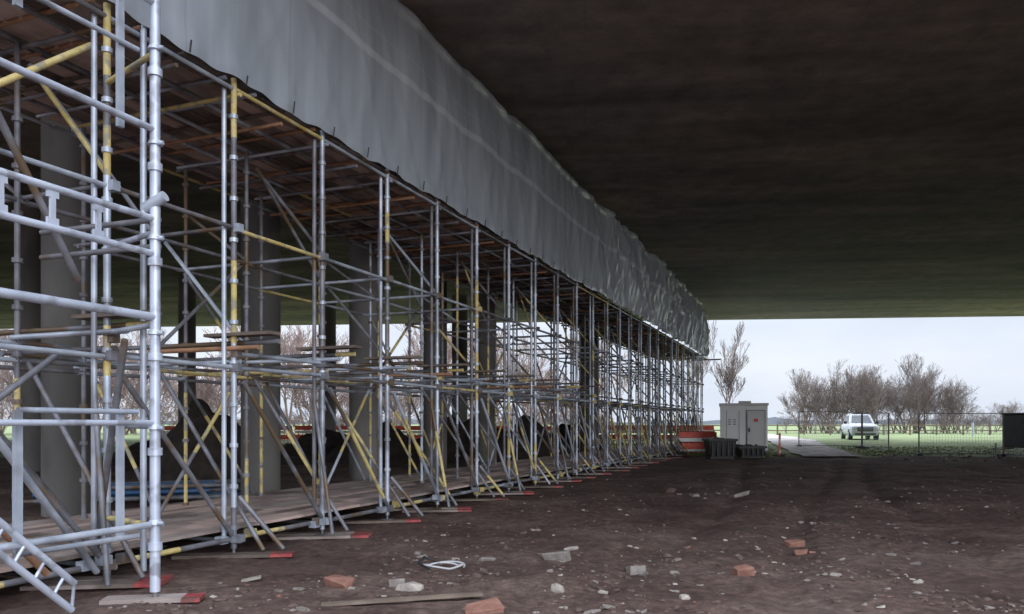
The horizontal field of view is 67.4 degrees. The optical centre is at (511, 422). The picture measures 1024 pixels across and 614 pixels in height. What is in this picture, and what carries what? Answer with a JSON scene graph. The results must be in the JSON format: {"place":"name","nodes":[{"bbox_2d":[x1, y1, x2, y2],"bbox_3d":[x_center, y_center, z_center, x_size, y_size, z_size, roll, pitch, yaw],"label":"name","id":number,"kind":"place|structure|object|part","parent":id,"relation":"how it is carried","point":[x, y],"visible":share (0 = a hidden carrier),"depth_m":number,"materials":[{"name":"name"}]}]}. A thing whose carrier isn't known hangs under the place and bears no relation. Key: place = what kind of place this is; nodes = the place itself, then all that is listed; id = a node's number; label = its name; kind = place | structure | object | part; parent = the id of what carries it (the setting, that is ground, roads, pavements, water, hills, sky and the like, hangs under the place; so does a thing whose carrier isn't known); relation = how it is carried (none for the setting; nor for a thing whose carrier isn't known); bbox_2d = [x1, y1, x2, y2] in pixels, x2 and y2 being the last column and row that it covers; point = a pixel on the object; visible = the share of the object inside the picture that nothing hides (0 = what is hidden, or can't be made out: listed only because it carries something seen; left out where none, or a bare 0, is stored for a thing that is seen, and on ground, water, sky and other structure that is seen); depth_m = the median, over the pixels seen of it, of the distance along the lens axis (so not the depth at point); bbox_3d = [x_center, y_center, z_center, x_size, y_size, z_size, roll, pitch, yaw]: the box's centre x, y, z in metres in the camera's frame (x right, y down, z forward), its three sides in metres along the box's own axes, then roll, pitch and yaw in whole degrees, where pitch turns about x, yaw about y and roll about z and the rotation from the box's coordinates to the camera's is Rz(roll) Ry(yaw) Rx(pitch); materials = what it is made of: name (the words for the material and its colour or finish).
{"place":"outdoors","nodes":[
{"label":"outdoors","id":0,"kind":"place"},
{"bbox_2d":[0,425,1023,613],"bbox_3d":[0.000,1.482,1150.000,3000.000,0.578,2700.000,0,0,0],"label":"ground","id":1,"kind":"structure","parent":0,"point":[708,522],"depth_m":10.49,"materials":[{"name":"brown soil"}]},
{"bbox_2d":[23,479,240,503],"bbox_3d":[-7.755,1.440,16.241,4.457,0.320,1.358,0,0,-20],"label":"pipe bundle","id":2,"kind":"object","parent":1,"relation":"on","point":[212,488],"visible":0.26,"depth_m":16.09,"materials":[{"name":"metal"}]},
{"bbox_2d":[164,426,174,433],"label":"plastic barrier","id":3,"kind":"object","parent":1,"relation":"on","point":[167,428],"visible":0.1,"depth_m":48.48,"materials":[{"name":"red plastic"}]},
{"bbox_2d":[133,398,240,480],"bbox_3d":[-9.419,0.505,23.488,4.220,2.498,3.122,0,0,0],"label":"soil heap","id":4,"kind":"object","parent":1,"relation":"on","point":[201,467],"visible":0.57,"depth_m":22.53,"materials":[{"name":"black soil"}]},
{"bbox_2d":[102,438,311,465],"bbox_3d":[-12.550,1.070,31.077,9.633,1.361,3.846,0,0,0],"label":"soil heap","id":5,"kind":"object","parent":1,"relation":"on","point":[134,448],"visible":0.06,"depth_m":30.08,"materials":[{"name":"brown soil"}]},
{"bbox_2d":[241,575,260,581],"bbox_3d":[-2.750,1.647,8.100,0.213,0.064,0.082,0,0,-6],"label":"wood offcut","id":6,"kind":"object","parent":1,"relation":"on","point":[251,578],"visible":1,"depth_m":8.07,"materials":[{"name":"wood"}]},
{"bbox_2d":[281,426,291,443],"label":"plastic barrier","id":7,"kind":"object","parent":1,"relation":"on","point":[284,437],"visible":0.19,"depth_m":48.42,"materials":[{"name":"red plastic"}]},
{"bbox_2d":[295,426,311,438],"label":"plastic barrier","id":8,"kind":"object","parent":1,"relation":"on","point":[303,429],"visible":0.21,"depth_m":48.72,"materials":[{"name":"red plastic"}]},
{"bbox_2d":[281,429,348,459],"bbox_3d":[-8.694,1.003,35.855,6.178,1.479,3.078,0,0,0],"label":"soil heap","id":9,"kind":"object","parent":1,"relation":"on","point":[334,439],"visible":0.45,"depth_m":35.19,"materials":[{"name":"brown soil"}]},
{"bbox_2d":[0,323,634,434],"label":"hedgerow trees","id":10,"kind":"object","parent":1,"relation":"on","point":[211,398],"visible":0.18,"depth_m":77.84,"materials":[{"name":"brown plant"}]},
{"bbox_2d":[323,574,354,588],"bbox_3d":[-1.742,1.629,7.801,0.290,0.132,0.208,0,0,27],"label":"broken brick","id":11,"kind":"object","parent":1,"relation":"on","point":[340,581],"visible":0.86,"depth_m":7.75,"materials":[{"name":"red brick"}]},
{"bbox_2d":[336,426,348,432],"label":"plastic barrier","id":12,"kind":"object","parent":1,"relation":"on","point":[344,429],"visible":0.07,"depth_m":48.31,"materials":[{"name":"red plastic"}]},
{"bbox_2d":[0,0,721,612],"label":"scaffold","id":13,"kind":"object","parent":1,"relation":"on","point":[96,70],"visible":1,"depth_m":10.91,"materials":[{"name":"silver metal"}]},
{"bbox_2d":[109,0,709,357],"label":"tarpaulin sheet","id":14,"kind":"object","parent":13,"relation":"on","point":[399,89],"visible":1,"depth_m":13.60,"materials":[{"name":"grey plastic"}]},
{"bbox_2d":[325,421,419,462],"bbox_3d":[-5.577,0.826,33.113,5.502,1.817,3.796,0,0,0],"label":"soil heap","id":15,"kind":"object","parent":1,"relation":"on","point":[397,453],"visible":0.3,"depth_m":32.01,"materials":[{"name":"black soil"}]},
{"bbox_2d":[388,578,405,586],"bbox_3d":[-1.185,1.652,7.904,0.180,0.114,0.131,0,0,0],"label":"rubble block","id":16,"kind":"object","parent":1,"relation":"on","point":[393,582],"depth_m":7.85,"materials":[{"name":"grey concrete"}]},
{"bbox_2d":[321,592,482,605],"bbox_3d":[-1.000,1.620,7.050,1.469,0.064,0.082,0,0,-10],"label":"timber plank","id":17,"kind":"object","parent":1,"relation":"on","point":[401,599],"visible":1,"depth_m":7.02,"materials":[{"name":"wood"}]},
{"bbox_2d":[395,426,419,438],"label":"plastic barrier","id":18,"kind":"object","parent":1,"relation":"on","point":[412,428],"visible":0.14,"depth_m":48.76,"materials":[{"name":"red plastic"}]},
{"bbox_2d":[395,581,423,590],"bbox_3d":[-1.028,1.672,7.704,0.296,0.148,0.188,0,0,0],"label":"rubble block","id":19,"kind":"object","parent":1,"relation":"on","point":[412,586],"depth_m":7.65,"materials":[{"name":"grey concrete"}]},
{"bbox_2d":[417,556,464,569],"bbox_3d":[-0.791,1.567,8.602,0.544,0.097,0.422,0,0,0],"label":"hose coil","id":20,"kind":"object","parent":1,"relation":"on","point":[427,566],"visible":1,"depth_m":8.62,"materials":[{"name":"white plastic"}]},
{"bbox_2d":[416,415,502,459],"bbox_3d":[-2.210,0.668,35.897,6.942,2.191,3.910,0,0,0],"label":"soil heap","id":21,"kind":"object","parent":1,"relation":"on","point":[451,445],"visible":0.25,"depth_m":34.78,"materials":[{"name":"black soil"}]},
{"bbox_2d":[463,597,503,613],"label":"broken brick","id":22,"kind":"object","parent":1,"relation":"on","point":[491,605],"visible":0.96,"depth_m":6.63,"materials":[{"name":"red brick"}]},
{"bbox_2d":[479,556,495,560],"bbox_3d":[-0.301,1.653,9.303,0.194,0.057,0.106,0,0,-18],"label":"rubble block","id":23,"kind":"object","parent":1,"relation":"on","point":[490,558],"depth_m":9.26,"materials":[{"name":"grey concrete"}]},
{"bbox_2d":[0,0,1023,516],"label":"concrete bridge","id":24,"kind":"structure","parent":1,"relation":"on","point":[788,158],"depth_m":19.66,"materials":[{"name":"grey concrete"}]},
{"bbox_2d":[497,415,569,461],"bbox_3d":[0.773,0.714,32.988,4.432,2.093,2.940,0,0,0],"label":"soil heap","id":25,"kind":"object","parent":1,"relation":"on","point":[544,450],"visible":0.33,"depth_m":32.23,"materials":[{"name":"black soil"}]},
{"bbox_2d":[541,550,570,560],"bbox_3d":[0.536,1.613,9.261,0.338,0.161,0.168,0,0,26],"label":"rubble block","id":26,"kind":"object","parent":1,"relation":"on","point":[564,555],"depth_m":9.19,"materials":[{"name":"grey concrete"}]},
{"bbox_2d":[550,583,564,592],"bbox_3d":[0.443,1.628,7.495,0.150,0.133,0.150,0,0,0],"label":"rubble block","id":27,"kind":"object","parent":1,"relation":"on","point":[556,588],"depth_m":7.44,"materials":[{"name":"grey concrete"}]},
{"bbox_2d":[108,454,1023,613],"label":"rubble","id":28,"kind":"object","parent":1,"relation":"on","point":[964,601],"visible":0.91,"depth_m":8.33,"materials":[{"name":"stone"}]},
{"bbox_2d":[564,546,578,550],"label":"rubble block","id":29,"kind":"object","parent":1,"relation":"on","point":[569,548],"depth_m":9.87,"materials":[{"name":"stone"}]},
{"bbox_2d":[147,417,1000,424],"bbox_3d":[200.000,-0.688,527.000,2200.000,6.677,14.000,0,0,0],"label":"distant treeline","id":30,"kind":"object","parent":1,"relation":"on","point":[773,420],"visible":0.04,"depth_m":520.00,"materials":[{"name":"grey plant"}]},
{"bbox_2d":[552,423,603,452],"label":"soil heap","id":31,"kind":"object","parent":1,"relation":"on","point":[562,428],"visible":0.11,"depth_m":40.36,"materials":[{"name":"black soil"}]},
{"bbox_2d":[599,426,616,443],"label":"plastic barrier","id":32,"kind":"object","parent":1,"relation":"on","point":[613,436],"visible":0.15,"depth_m":48.69,"materials":[{"name":"red plastic"}]},
{"bbox_2d":[618,426,646,443],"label":"plastic barrier","id":33,"kind":"object","parent":1,"relation":"on","point":[633,431],"visible":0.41,"depth_m":48.57,"materials":[{"name":"red plastic"}]},
{"bbox_2d":[625,565,645,574],"bbox_3d":[1.396,1.674,8.636,0.222,0.153,0.219,0,0,0],"label":"rubble block","id":34,"kind":"object","parent":1,"relation":"on","point":[633,570],"depth_m":8.58,"materials":[{"name":"grey concrete"}]},
{"bbox_2d":[651,426,680,442],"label":"plastic barrier","id":35,"kind":"object","parent":1,"relation":"on","point":[668,436],"visible":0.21,"depth_m":48.25,"materials":[{"name":"red plastic"}]},
{"bbox_2d":[663,487,675,492],"bbox_3d":[3.795,1.631,18.491,0.306,0.166,0.193,0,0,-25],"label":"rubble block","id":36,"kind":"object","parent":1,"relation":"on","point":[667,490],"depth_m":18.41,"materials":[{"name":"stone"}]},
{"bbox_2d":[679,594,689,599],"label":"rubble block","id":37,"kind":"object","parent":1,"relation":"on","point":[684,597],"depth_m":7.11,"materials":[{"name":"white stone"}]},
{"bbox_2d":[668,346,713,425],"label":"bare tree","id":38,"kind":"object","parent":1,"relation":"on","point":[707,363],"visible":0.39,"depth_m":70.16,"materials":[{"name":"brown plant"}]},
{"bbox_2d":[689,493,698,496],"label":"rubble block","id":39,"kind":"object","parent":1,"relation":"on","point":[693,495],"depth_m":17.23,"materials":[{"name":"grey concrete"}]},
{"bbox_2d":[679,431,714,451],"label":"plastic barrier","id":40,"kind":"object","parent":1,"relation":"on","point":[696,431],"visible":0.12,"depth_m":41.50,"materials":[{"name":"red plastic"}]},
{"bbox_2d":[679,432,716,453],"bbox_3d":[9.599,1.054,39.650,2.000,1.140,0.560,0,0,-3],"label":"plastic barrier","id":41,"kind":"object","parent":1,"relation":"on","point":[693,437],"visible":0.73,"depth_m":39.62,"materials":[{"name":"red plastic"}]},
{"bbox_2d":[685,426,713,430],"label":"plastic barrier","id":42,"kind":"object","parent":1,"relation":"on","point":[708,427],"visible":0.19,"depth_m":48.60,"materials":[{"name":"red plastic"}]},
{"bbox_2d":[702,437,737,458],"bbox_3d":[9.600,1.160,35.500,1.350,1.000,1.200,0,0,0],"label":"black storage bin","id":43,"kind":"object","parent":1,"relation":"on","point":[719,448],"visible":0.99,"depth_m":35.00,"materials":[{"name":"plastic"}]},
{"bbox_2d":[697,320,749,402],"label":"bare tree","id":44,"kind":"object","parent":1,"relation":"on","point":[731,375],"visible":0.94,"depth_m":67.11,"materials":[{"name":"brown plant"}]},
{"bbox_2d":[728,490,749,497],"bbox_3d":[5.095,1.640,17.305,0.462,0.236,0.243,0,0,-23],"label":"rubble block","id":45,"kind":"object","parent":1,"relation":"on","point":[744,493],"depth_m":17.22,"materials":[{"name":"grey stone"}]},
{"bbox_2d":[732,564,754,576],"bbox_3d":[2.454,1.575,8.147,0.214,0.135,0.153,0,0,0],"label":"broken brick","id":46,"kind":"object","parent":1,"relation":"on","point":[744,570],"visible":0.94,"depth_m":8.09,"materials":[{"name":"red brick"}]},
{"bbox_2d":[719,401,768,455],"bbox_3d":[12.069,0.339,40.194,2.350,2.870,4.940,0,0,15],"label":"site cabin","id":47,"kind":"object","parent":1,"relation":"on","point":[744,422],"visible":0.65,"depth_m":37.88,"materials":[{"name":"metal"}]},
{"bbox_2d":[726,401,764,445],"bbox_3d":[11.714,0.089,38.554,1.840,2.370,1.590,0,0,15],"label":"door and panels","id":48,"kind":"structure","parent":47,"relation":"in","point":[755,418],"depth_m":37.71,"materials":[{"name":"metal"}]},
{"bbox_2d":[735,444,766,457],"bbox_3d":[11.193,1.328,36.200,1.314,0.630,1.100,0,0,0],"label":"black storage bin","id":49,"kind":"object","parent":1,"relation":"on","point":[749,451],"visible":0.94,"depth_m":35.75,"materials":[{"name":"plastic"}]},
{"bbox_2d":[773,433,785,455],"bbox_3d":[13.362,1.080,38.332,0.560,1.140,2.000,0,0,21],"label":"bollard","id":50,"kind":"object","parent":1,"relation":"on","point":[779,454],"visible":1,"depth_m":37.85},
{"bbox_2d":[784,539,804,546],"bbox_3d":[3.868,1.658,10.494,0.252,0.115,0.153,0,0,0],"label":"broken brick","id":51,"kind":"object","parent":1,"relation":"on","point":[795,543],"visible":0.72,"depth_m":10.45,"materials":[{"name":"brick"}]},
{"bbox_2d":[794,549,807,555],"bbox_3d":[3.744,1.682,9.951,0.164,0.093,0.117,0,0,23],"label":"broken brick","id":52,"kind":"object","parent":1,"relation":"on","point":[800,552],"visible":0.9,"depth_m":9.91,"materials":[{"name":"red brick"}]},
{"bbox_2d":[608,423,1001,434],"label":"post and rail fence","id":53,"kind":"object","parent":1,"relation":"on","point":[882,425],"visible":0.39,"depth_m":75.59,"materials":[{"name":"brown wood"}]},
{"bbox_2d":[796,411,861,446],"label":"fence panel","id":54,"kind":"object","parent":1,"relation":"on","point":[834,436],"visible":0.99,"depth_m":45.08,"materials":[{"name":"metal"}]},
{"bbox_2d":[841,414,878,439],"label":"parked car","id":55,"kind":"object","parent":1,"relation":"on","point":[848,427],"visible":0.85,"depth_m":54.61,"materials":[{"name":"paint"}]},
{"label":"windows","id":56,"kind":"part","parent":55,"relation":"part of","materials":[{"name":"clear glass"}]},
{"bbox_2d":[855,412,888,450],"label":"fence panel","id":57,"kind":"object","parent":1,"relation":"on","point":[862,446],"visible":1,"depth_m":43.63,"materials":[{"name":"metal"}]},
{"bbox_2d":[777,354,1023,433],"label":"bare tree mass","id":58,"kind":"object","parent":1,"relation":"on","point":[868,397],"visible":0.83,"depth_m":87.58,"materials":[{"name":"plant"}]},
{"bbox_2d":[915,413,1003,455],"bbox_3d":[22.083,0.595,37.915,3.804,2.147,0.720,0,0,19],"label":"fence panel","id":59,"kind":"object","parent":1,"relation":"on","point":[945,448],"visible":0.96,"depth_m":37.98,"materials":[{"name":"metal"}]},
{"bbox_2d":[993,413,1023,457],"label":"site generator trailer","id":60,"kind":"object","parent":1,"relation":"on","point":[1013,430],"visible":1,"depth_m":33.86,"materials":[{"name":"black metal"}]},
{"bbox_2d":[997,448,1023,456],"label":"fence panel","id":61,"kind":"object","parent":1,"relation":"on","point":[1002,455],"visible":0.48,"depth_m":37.01,"materials":[{"name":"metal"}]},
{"bbox_2d":[0,316,1023,421],"label":"sky","id":62,"kind":"structure","parent":0,"point":[987,353],"materials":[{"name":"white"}]},
{"bbox_2d":[768,434,859,455],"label":"gravel track","id":63,"kind":"structure","parent":0,"point":[791,443],"depth_m":44.17,"materials":[{"name":"grey gravel"}]},
{"bbox_2d":[605,446,1023,456],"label":"grass","id":64,"kind":"structure","parent":0,"point":[879,454],"depth_m":41.93,"materials":[{"name":"green plant"}]}
]}

